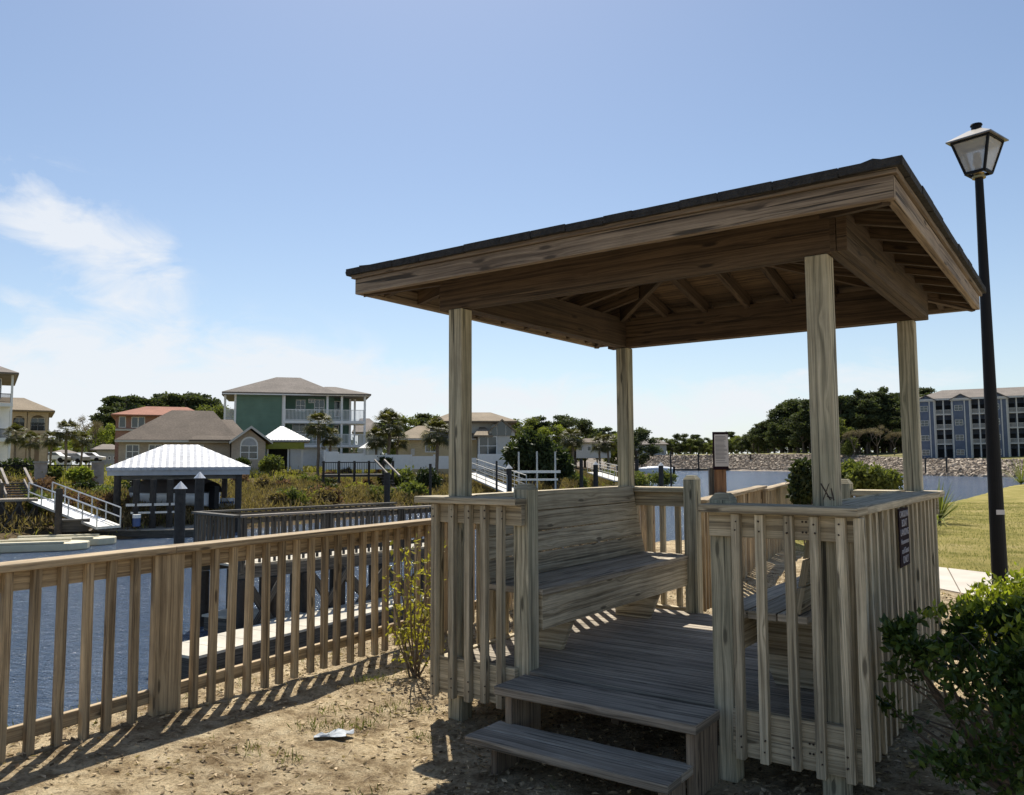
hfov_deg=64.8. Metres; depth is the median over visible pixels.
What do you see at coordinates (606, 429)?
pine tree
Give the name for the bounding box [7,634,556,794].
grass tufts
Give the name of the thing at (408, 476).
bank shrub
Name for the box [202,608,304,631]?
floating dock
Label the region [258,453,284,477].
shrub
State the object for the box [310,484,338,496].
marsh bush
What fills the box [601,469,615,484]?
bank shrub
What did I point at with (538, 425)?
pine tree
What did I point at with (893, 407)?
evergreen tree
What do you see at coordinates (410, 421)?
oak tree
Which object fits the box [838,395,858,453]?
pine tree
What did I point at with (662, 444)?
house
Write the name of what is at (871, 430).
bare tree
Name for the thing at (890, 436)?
bare tree
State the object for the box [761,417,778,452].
evergreen tree
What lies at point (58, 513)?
piling
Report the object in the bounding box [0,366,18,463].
house
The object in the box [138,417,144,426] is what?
window
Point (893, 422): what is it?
evergreen tree
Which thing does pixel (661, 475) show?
piling
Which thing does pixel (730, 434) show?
pine tree
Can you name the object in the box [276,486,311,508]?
marsh bush
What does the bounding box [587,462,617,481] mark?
gangway
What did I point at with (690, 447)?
oak tree
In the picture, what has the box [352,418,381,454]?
house
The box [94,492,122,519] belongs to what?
marsh bush
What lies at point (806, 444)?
evergreen tree
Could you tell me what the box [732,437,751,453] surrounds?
evergreen tree
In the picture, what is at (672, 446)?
spring tree
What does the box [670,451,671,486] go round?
piling
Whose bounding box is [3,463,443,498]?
marsh grass
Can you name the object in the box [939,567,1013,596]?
path
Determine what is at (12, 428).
palm tree
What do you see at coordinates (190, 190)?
sky
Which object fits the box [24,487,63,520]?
marsh bush
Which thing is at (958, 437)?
window
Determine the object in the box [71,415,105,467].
bare tree
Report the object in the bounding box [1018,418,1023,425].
door
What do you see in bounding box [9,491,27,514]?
marsh bush
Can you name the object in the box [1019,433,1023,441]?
door
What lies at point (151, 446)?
window
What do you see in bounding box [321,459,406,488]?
viewing deck
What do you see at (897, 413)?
pine tree
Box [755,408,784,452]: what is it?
evergreen tree
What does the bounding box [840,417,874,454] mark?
evergreen tree
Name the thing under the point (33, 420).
window
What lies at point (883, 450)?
evergreen tree
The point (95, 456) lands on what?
parked car
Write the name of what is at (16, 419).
window
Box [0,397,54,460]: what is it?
house
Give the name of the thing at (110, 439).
spring tree
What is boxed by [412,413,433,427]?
pine tree
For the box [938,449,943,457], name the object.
door
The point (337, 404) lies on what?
window
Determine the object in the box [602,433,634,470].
spring tree
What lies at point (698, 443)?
evergreen tree
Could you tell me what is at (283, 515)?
marsh edge grass
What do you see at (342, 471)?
marsh bush
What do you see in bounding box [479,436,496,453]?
window
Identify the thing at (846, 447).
oak tree
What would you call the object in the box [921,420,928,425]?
window
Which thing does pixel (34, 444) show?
palm tree
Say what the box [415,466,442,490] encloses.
bank shrub
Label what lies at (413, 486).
bank shrub
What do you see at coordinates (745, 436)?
evergreen tree
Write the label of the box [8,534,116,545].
jetski float
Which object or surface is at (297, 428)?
window
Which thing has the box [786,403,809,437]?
evergreen tree
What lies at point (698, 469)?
marina dock
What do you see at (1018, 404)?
door
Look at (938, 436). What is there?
door
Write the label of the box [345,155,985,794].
gazebo
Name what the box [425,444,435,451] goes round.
window
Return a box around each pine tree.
[84,405,116,444]
[88,395,126,443]
[98,393,144,443]
[128,397,161,406]
[151,391,170,405]
[159,393,194,406]
[171,394,205,410]
[183,391,211,404]
[192,397,221,409]
[378,415,399,448]
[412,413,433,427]
[524,415,551,436]
[546,414,574,442]
[598,426,616,468]
[612,442,641,455]
[687,434,702,453]
[725,431,734,453]
[749,427,766,452]
[771,403,789,452]
[790,398,810,452]
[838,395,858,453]
[842,388,880,453]
[846,392,885,452]
[846,397,883,453]
[859,415,889,453]
[868,390,897,452]
[877,386,898,452]
[880,397,898,452]
[885,396,900,429]
[919,387,936,396]
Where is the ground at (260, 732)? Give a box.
[0,452,1023,794]
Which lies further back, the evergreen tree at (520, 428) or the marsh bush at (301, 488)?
the evergreen tree at (520, 428)
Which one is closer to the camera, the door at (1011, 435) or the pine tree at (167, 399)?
the pine tree at (167, 399)
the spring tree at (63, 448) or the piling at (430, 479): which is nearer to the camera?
the piling at (430, 479)
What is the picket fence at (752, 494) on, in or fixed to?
on the ground at (260, 732)
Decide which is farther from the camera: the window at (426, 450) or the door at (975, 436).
the door at (975, 436)
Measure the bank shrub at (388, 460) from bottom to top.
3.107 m
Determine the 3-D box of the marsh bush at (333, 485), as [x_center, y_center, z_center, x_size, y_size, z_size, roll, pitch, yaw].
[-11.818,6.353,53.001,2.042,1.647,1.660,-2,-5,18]
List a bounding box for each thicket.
[498,427,559,484]
[541,442,575,488]
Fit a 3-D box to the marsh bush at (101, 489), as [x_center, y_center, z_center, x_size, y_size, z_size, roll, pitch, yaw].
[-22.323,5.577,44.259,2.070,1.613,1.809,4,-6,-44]
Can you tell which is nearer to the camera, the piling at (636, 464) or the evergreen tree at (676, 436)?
the piling at (636, 464)
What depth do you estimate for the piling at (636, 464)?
99.49 m
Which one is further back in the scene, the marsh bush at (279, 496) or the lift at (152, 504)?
the marsh bush at (279, 496)
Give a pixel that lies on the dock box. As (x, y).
(72, 525)
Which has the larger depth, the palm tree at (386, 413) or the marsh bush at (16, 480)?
the palm tree at (386, 413)
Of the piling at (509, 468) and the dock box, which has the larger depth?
the piling at (509, 468)
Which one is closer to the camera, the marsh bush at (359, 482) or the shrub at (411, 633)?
the shrub at (411, 633)
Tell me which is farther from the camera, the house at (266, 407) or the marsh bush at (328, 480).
the house at (266, 407)
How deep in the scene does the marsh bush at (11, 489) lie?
41.76 m
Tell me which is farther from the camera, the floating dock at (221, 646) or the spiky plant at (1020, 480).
the spiky plant at (1020, 480)
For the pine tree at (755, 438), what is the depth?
321.55 m
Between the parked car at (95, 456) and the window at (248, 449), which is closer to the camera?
the window at (248, 449)
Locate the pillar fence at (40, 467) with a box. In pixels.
[0,461,105,485]
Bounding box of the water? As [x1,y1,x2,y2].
[0,471,1023,726]
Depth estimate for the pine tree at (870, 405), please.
246.77 m
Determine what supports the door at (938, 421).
in the apartment building
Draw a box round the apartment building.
[919,387,1023,458]
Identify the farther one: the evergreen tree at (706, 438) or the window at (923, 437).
the evergreen tree at (706, 438)
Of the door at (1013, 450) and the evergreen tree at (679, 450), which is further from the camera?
the evergreen tree at (679, 450)
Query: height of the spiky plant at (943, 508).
1.184 m
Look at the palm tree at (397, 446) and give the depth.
87.65 m
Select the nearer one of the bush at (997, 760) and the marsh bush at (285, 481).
the bush at (997, 760)
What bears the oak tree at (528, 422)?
on the ground at (260, 732)
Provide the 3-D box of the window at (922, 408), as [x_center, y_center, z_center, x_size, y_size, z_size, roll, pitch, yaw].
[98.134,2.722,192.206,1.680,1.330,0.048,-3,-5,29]
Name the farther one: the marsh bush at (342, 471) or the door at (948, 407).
the door at (948, 407)
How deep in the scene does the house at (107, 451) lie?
139.77 m
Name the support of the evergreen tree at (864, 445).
on the ground at (260, 732)
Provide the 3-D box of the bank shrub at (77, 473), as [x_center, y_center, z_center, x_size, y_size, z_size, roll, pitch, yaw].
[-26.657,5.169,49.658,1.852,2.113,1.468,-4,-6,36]
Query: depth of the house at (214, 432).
79.80 m
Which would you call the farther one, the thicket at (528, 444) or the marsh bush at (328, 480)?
the thicket at (528, 444)
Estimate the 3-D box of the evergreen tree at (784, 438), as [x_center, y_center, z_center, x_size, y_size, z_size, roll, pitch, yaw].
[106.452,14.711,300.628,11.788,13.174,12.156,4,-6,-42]
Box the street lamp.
[945,122,1008,586]
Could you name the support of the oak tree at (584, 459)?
on the ground at (260, 732)
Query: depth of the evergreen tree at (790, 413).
301.41 m
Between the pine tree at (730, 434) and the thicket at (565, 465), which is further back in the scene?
the pine tree at (730, 434)
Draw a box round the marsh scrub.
[0,470,617,537]
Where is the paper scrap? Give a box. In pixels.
[314,729,353,737]
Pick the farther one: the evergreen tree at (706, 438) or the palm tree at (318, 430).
the evergreen tree at (706, 438)
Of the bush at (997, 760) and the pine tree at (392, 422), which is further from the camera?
the pine tree at (392, 422)
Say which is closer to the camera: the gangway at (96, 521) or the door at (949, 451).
the gangway at (96, 521)
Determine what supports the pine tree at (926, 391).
on the ground at (260, 732)
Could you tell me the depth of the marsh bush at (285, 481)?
59.45 m
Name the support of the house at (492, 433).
on the ground at (260, 732)
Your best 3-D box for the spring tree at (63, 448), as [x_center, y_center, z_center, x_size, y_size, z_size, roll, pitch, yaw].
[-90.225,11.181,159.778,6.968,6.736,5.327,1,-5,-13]
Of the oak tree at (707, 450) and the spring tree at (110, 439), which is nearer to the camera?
the spring tree at (110, 439)
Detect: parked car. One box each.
[48,452,71,461]
[56,453,90,462]
[78,452,105,460]
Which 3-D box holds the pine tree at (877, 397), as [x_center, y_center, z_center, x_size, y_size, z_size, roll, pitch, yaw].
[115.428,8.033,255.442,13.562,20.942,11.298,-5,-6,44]
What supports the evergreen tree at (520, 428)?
on the ground at (260, 732)
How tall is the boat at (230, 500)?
1.168 m
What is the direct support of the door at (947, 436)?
in the apartment building
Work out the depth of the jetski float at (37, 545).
29.48 m
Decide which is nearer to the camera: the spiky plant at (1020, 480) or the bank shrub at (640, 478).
the spiky plant at (1020, 480)
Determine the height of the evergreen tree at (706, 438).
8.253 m
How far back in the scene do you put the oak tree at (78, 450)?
163.46 m
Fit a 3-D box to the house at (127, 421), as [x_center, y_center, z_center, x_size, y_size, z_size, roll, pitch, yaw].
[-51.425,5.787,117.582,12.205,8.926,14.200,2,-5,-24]
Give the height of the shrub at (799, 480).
1.431 m
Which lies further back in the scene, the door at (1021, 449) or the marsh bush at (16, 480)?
the door at (1021, 449)
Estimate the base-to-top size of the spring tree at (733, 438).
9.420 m
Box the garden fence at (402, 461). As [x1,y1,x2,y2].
[324,450,475,472]
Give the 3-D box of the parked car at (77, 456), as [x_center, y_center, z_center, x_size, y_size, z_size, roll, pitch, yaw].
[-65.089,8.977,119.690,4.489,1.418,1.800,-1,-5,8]
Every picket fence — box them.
[0,505,655,763]
[701,485,766,611]
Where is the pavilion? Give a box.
[266,426,309,470]
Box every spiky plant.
[937,482,982,524]
[985,451,1023,484]
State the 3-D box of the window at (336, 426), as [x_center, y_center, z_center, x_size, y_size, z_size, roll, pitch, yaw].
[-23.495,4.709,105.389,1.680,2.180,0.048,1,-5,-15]
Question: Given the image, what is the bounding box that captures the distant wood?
[48,439,896,464]
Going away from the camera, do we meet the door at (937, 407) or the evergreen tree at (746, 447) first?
the door at (937, 407)
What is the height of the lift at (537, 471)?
3.845 m
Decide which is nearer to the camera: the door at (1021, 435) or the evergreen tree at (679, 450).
the door at (1021, 435)
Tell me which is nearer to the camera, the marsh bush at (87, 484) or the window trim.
the marsh bush at (87, 484)
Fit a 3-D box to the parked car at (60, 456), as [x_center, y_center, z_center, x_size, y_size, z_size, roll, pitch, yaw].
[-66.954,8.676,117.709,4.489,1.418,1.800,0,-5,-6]
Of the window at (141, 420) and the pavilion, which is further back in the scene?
the window at (141, 420)
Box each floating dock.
[67,524,213,537]
[181,593,423,679]
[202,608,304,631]
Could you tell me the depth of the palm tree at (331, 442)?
85.34 m
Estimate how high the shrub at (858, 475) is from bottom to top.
1.547 m
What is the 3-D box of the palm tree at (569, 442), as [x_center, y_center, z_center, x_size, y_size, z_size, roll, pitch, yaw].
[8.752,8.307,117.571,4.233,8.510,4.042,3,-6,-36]
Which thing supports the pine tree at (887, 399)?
on the ground at (260, 732)
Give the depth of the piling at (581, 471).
74.55 m
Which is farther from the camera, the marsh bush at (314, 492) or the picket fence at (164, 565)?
the marsh bush at (314, 492)
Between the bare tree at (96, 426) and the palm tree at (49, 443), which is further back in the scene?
the bare tree at (96, 426)
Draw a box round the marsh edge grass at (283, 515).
[0,481,616,538]
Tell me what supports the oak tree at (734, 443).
on the ground at (260, 732)
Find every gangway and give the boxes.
[28,482,121,528]
[472,459,526,491]
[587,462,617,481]
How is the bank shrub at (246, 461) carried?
on the ground at (260, 732)
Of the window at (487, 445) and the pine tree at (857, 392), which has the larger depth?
the pine tree at (857, 392)
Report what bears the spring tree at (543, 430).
on the ground at (260, 732)
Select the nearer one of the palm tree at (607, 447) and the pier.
the pier
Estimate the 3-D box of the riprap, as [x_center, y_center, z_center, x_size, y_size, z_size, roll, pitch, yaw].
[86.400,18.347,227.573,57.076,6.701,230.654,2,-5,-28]
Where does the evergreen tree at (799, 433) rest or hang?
on the ground at (260, 732)
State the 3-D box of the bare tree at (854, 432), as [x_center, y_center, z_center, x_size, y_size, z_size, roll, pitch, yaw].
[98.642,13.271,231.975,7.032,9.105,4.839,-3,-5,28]
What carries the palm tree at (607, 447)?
on the ground at (260, 732)
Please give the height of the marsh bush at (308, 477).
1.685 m
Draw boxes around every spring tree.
[48,439,72,462]
[85,422,114,460]
[537,424,571,444]
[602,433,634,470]
[666,439,677,453]
[729,435,741,453]
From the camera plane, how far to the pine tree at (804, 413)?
290.42 m
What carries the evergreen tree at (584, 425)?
on the ground at (260, 732)
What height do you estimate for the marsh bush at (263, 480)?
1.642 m
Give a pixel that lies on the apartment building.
(952, 424)
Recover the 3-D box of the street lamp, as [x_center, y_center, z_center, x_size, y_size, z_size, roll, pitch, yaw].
[4.520,-0.222,7.641,0.410,4.879,0.410,3,-6,-38]
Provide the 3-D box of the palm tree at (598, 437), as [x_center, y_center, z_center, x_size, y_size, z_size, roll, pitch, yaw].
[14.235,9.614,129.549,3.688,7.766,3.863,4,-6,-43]
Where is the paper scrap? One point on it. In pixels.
(339, 733)
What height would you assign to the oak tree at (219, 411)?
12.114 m
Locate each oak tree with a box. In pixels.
[67,430,93,466]
[195,404,233,419]
[382,414,419,454]
[510,417,549,439]
[571,427,601,467]
[656,437,668,447]
[679,439,698,453]
[700,443,712,453]
[728,439,737,453]
[839,417,859,455]
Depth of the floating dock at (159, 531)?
34.76 m
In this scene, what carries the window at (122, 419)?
in the house at (127, 421)
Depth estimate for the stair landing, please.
35.63 m
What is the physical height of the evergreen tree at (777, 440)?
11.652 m
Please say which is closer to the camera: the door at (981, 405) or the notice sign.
the notice sign
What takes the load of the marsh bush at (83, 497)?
on the ground at (260, 732)
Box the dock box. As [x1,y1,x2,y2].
[62,518,89,531]
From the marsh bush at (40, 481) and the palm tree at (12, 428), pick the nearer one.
the marsh bush at (40, 481)
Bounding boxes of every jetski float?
[0,538,89,552]
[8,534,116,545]
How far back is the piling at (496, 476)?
59.66 m
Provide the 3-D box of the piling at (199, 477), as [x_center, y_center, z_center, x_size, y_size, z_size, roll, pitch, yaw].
[-11.160,4.692,28.719,0.407,4.085,0.407,0,-5,0]
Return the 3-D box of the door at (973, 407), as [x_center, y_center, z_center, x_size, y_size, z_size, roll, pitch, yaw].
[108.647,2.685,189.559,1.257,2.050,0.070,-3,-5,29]
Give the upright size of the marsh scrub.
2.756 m
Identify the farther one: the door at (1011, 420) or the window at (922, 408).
the window at (922, 408)
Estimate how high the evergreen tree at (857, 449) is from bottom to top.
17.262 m
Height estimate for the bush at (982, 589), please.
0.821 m
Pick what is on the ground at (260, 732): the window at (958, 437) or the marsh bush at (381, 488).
the marsh bush at (381, 488)
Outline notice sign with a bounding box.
[897,507,909,567]
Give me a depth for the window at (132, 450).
77.56 m
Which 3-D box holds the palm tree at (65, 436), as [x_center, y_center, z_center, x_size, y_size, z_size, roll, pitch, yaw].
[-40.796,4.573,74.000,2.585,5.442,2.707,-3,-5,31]
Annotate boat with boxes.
[128,479,221,508]
[173,498,234,509]
[639,466,674,473]
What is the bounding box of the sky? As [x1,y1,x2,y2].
[0,0,1023,464]
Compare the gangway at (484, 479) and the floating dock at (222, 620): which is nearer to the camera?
the floating dock at (222, 620)
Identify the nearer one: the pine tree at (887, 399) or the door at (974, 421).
the door at (974, 421)
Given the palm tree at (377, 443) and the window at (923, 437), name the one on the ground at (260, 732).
the palm tree at (377, 443)
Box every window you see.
[0,378,1,396]
[13,417,24,424]
[30,418,44,430]
[119,416,125,427]
[125,444,139,458]
[131,417,137,427]
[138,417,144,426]
[148,444,161,450]
[240,438,257,458]
[292,424,305,436]
[296,400,304,410]
[314,399,324,413]
[334,401,340,416]
[334,425,338,436]
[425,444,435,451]
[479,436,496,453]
[491,421,510,435]
[920,406,927,411]
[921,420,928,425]
[921,435,928,440]
[922,450,929,454]
[954,405,962,410]
[955,420,962,424]
[956,435,963,440]
[956,449,964,454]
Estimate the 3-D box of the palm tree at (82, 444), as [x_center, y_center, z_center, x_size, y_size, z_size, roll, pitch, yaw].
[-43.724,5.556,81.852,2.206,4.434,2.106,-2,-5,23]
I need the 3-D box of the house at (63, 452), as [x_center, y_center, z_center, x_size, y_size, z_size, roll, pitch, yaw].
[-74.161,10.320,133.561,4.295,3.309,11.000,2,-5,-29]
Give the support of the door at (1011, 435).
in the apartment building
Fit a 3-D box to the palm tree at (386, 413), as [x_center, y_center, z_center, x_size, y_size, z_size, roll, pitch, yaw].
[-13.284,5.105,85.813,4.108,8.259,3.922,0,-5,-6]
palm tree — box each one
[2,422,29,458]
[17,431,43,460]
[39,430,62,464]
[50,419,82,469]
[70,431,91,464]
[301,410,333,476]
[320,426,343,470]
[364,425,388,479]
[370,407,405,471]
[390,429,409,469]
[419,416,448,474]
[560,426,585,458]
[589,433,609,471]
[596,433,616,469]
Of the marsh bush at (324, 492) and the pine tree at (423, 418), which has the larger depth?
the pine tree at (423, 418)
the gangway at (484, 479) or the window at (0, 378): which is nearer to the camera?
the gangway at (484, 479)
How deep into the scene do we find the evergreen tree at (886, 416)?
251.47 m
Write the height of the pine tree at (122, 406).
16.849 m
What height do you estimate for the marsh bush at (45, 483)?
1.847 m
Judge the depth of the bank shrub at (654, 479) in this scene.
89.36 m
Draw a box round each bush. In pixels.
[0,472,15,487]
[3,484,19,503]
[9,475,37,487]
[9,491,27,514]
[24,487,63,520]
[25,473,57,488]
[30,476,55,492]
[49,488,96,509]
[72,479,101,489]
[90,485,126,501]
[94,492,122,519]
[111,480,130,490]
[123,494,132,515]
[229,474,249,484]
[254,473,276,489]
[266,491,288,510]
[275,478,290,486]
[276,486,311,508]
[290,484,309,496]
[295,472,317,482]
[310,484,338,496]
[310,487,324,505]
[316,477,337,483]
[316,488,335,507]
[319,482,346,504]
[324,486,344,507]
[340,467,352,478]
[344,480,367,500]
[355,479,374,484]
[364,484,395,502]
[875,590,1023,794]
[948,561,1023,682]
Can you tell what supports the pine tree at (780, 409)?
on the ground at (260, 732)
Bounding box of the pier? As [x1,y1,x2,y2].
[191,502,430,628]
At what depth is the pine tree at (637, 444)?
249.85 m
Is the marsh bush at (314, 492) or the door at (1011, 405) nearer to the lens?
the marsh bush at (314, 492)
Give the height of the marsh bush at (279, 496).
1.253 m
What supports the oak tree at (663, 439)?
on the ground at (260, 732)
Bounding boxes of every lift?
[126,479,174,528]
[515,451,560,488]
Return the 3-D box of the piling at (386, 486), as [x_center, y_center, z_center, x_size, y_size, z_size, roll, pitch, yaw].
[-7.697,6.515,49.639,0.398,3.795,0.397,0,-5,0]
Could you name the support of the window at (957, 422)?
in the apartment building
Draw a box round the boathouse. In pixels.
[106,445,250,531]
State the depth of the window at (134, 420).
111.04 m
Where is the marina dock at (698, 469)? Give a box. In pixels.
[634,453,750,470]
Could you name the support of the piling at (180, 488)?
in the water
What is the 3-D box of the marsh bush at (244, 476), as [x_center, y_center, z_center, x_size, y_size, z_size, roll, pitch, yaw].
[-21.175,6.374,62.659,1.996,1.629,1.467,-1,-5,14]
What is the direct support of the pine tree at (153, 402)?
on the ground at (260, 732)
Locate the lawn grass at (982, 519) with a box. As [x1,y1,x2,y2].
[795,502,1023,573]
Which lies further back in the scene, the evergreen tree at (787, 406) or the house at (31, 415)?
the evergreen tree at (787, 406)
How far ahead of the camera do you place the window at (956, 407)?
188.71 m
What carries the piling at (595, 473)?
in the water
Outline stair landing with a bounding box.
[0,467,37,530]
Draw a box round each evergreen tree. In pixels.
[510,425,522,441]
[549,417,600,467]
[613,427,663,465]
[666,440,680,454]
[671,433,688,453]
[673,443,685,453]
[691,439,707,453]
[697,437,709,453]
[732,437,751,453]
[742,433,762,453]
[747,420,784,452]
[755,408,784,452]
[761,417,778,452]
[764,425,792,452]
[766,398,801,452]
[776,404,807,452]
[780,420,804,452]
[783,413,810,452]
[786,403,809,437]
[793,439,810,452]
[839,404,885,453]
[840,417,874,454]
[858,417,885,452]
[873,404,896,452]
[873,419,901,452]
[879,395,899,452]
[884,394,923,452]
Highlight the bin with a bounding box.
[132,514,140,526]
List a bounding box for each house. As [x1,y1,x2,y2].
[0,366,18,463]
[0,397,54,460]
[54,450,76,469]
[90,444,114,467]
[111,406,194,463]
[114,410,272,474]
[222,377,370,466]
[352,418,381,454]
[393,412,516,477]
[574,438,614,457]
[636,439,668,456]
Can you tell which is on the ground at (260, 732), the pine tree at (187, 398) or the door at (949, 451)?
the pine tree at (187, 398)
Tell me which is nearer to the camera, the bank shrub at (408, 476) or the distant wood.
the bank shrub at (408, 476)
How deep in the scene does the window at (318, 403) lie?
103.00 m
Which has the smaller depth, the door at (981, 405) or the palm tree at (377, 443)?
the palm tree at (377, 443)
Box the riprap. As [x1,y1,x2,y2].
[614,454,1023,476]
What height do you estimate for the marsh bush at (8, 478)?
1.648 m
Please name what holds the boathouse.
in the water
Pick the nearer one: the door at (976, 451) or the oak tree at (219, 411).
the oak tree at (219, 411)
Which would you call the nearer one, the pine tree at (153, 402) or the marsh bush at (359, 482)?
the marsh bush at (359, 482)
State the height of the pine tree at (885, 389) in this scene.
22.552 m
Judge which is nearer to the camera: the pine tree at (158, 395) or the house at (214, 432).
the house at (214, 432)
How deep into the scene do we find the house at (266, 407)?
100.66 m
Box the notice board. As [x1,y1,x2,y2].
[708,432,728,495]
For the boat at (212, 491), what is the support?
in the boathouse
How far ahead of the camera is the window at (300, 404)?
102.42 m
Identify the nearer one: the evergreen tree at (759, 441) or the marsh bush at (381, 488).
the marsh bush at (381, 488)
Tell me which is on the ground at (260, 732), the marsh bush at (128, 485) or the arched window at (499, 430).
the marsh bush at (128, 485)
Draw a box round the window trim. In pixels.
[240,437,257,444]
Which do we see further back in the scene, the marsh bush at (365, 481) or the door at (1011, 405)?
the door at (1011, 405)
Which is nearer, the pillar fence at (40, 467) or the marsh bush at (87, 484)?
the marsh bush at (87, 484)
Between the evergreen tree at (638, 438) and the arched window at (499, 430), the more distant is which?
the evergreen tree at (638, 438)
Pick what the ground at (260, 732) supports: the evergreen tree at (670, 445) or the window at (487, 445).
the evergreen tree at (670, 445)
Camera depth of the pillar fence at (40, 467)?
51.30 m
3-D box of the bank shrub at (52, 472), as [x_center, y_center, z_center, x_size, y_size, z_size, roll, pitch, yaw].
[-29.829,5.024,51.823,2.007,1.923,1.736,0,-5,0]
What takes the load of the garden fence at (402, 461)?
on the ground at (260, 732)
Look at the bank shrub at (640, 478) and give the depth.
93.28 m
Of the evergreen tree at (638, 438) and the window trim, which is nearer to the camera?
the window trim
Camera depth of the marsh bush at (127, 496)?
39.59 m
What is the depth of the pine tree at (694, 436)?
368.07 m
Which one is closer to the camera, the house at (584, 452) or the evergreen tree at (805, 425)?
the house at (584, 452)
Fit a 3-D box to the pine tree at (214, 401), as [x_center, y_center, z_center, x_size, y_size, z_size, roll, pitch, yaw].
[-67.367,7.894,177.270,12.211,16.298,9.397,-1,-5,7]
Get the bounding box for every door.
[936,406,941,413]
[937,420,942,428]
[937,435,943,443]
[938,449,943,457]
[945,405,950,413]
[946,420,951,428]
[946,435,952,442]
[947,449,952,457]
[971,404,977,412]
[972,419,977,426]
[973,434,978,442]
[974,449,979,456]
[980,404,983,411]
[1008,403,1014,411]
[1009,418,1015,426]
[1010,433,1015,441]
[1011,448,1016,455]
[1017,403,1023,411]
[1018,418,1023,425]
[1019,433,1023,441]
[1020,448,1023,455]
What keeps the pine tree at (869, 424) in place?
on the ground at (260, 732)
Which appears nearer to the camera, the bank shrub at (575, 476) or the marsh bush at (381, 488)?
the marsh bush at (381, 488)
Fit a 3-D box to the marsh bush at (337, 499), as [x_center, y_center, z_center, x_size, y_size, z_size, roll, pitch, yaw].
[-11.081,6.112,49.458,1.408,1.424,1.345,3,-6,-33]
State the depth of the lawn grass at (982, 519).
16.57 m
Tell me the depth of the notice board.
7.92 m
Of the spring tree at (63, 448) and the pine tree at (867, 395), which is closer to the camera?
the spring tree at (63, 448)
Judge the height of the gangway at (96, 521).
1.864 m
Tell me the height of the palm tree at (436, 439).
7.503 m
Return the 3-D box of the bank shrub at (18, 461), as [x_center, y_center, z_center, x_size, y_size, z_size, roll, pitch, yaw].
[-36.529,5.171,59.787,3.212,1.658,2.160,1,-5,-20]
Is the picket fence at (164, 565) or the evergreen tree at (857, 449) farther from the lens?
the evergreen tree at (857, 449)
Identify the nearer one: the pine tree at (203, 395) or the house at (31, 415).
the house at (31, 415)
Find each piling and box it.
[54,489,62,534]
[173,481,187,543]
[193,472,204,541]
[384,472,389,510]
[429,464,431,504]
[496,461,497,491]
[506,465,512,491]
[579,459,582,487]
[593,461,598,486]
[635,459,638,473]
[658,462,663,486]
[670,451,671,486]
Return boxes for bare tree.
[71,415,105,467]
[843,429,866,456]
[866,424,893,455]
[884,431,901,454]
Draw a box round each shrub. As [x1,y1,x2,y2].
[0,456,33,476]
[32,461,64,481]
[64,465,94,482]
[236,456,251,465]
[258,453,284,477]
[377,453,392,470]
[377,465,415,485]
[381,531,445,677]
[396,478,428,502]
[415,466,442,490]
[566,471,589,487]
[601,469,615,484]
[617,470,653,485]
[646,468,677,486]
[784,456,812,545]
[841,458,903,489]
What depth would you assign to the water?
17.77 m
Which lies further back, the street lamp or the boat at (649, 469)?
the boat at (649, 469)
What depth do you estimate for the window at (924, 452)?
191.37 m
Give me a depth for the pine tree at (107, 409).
170.53 m
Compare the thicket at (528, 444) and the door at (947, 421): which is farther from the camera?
the door at (947, 421)
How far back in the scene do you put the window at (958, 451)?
187.83 m

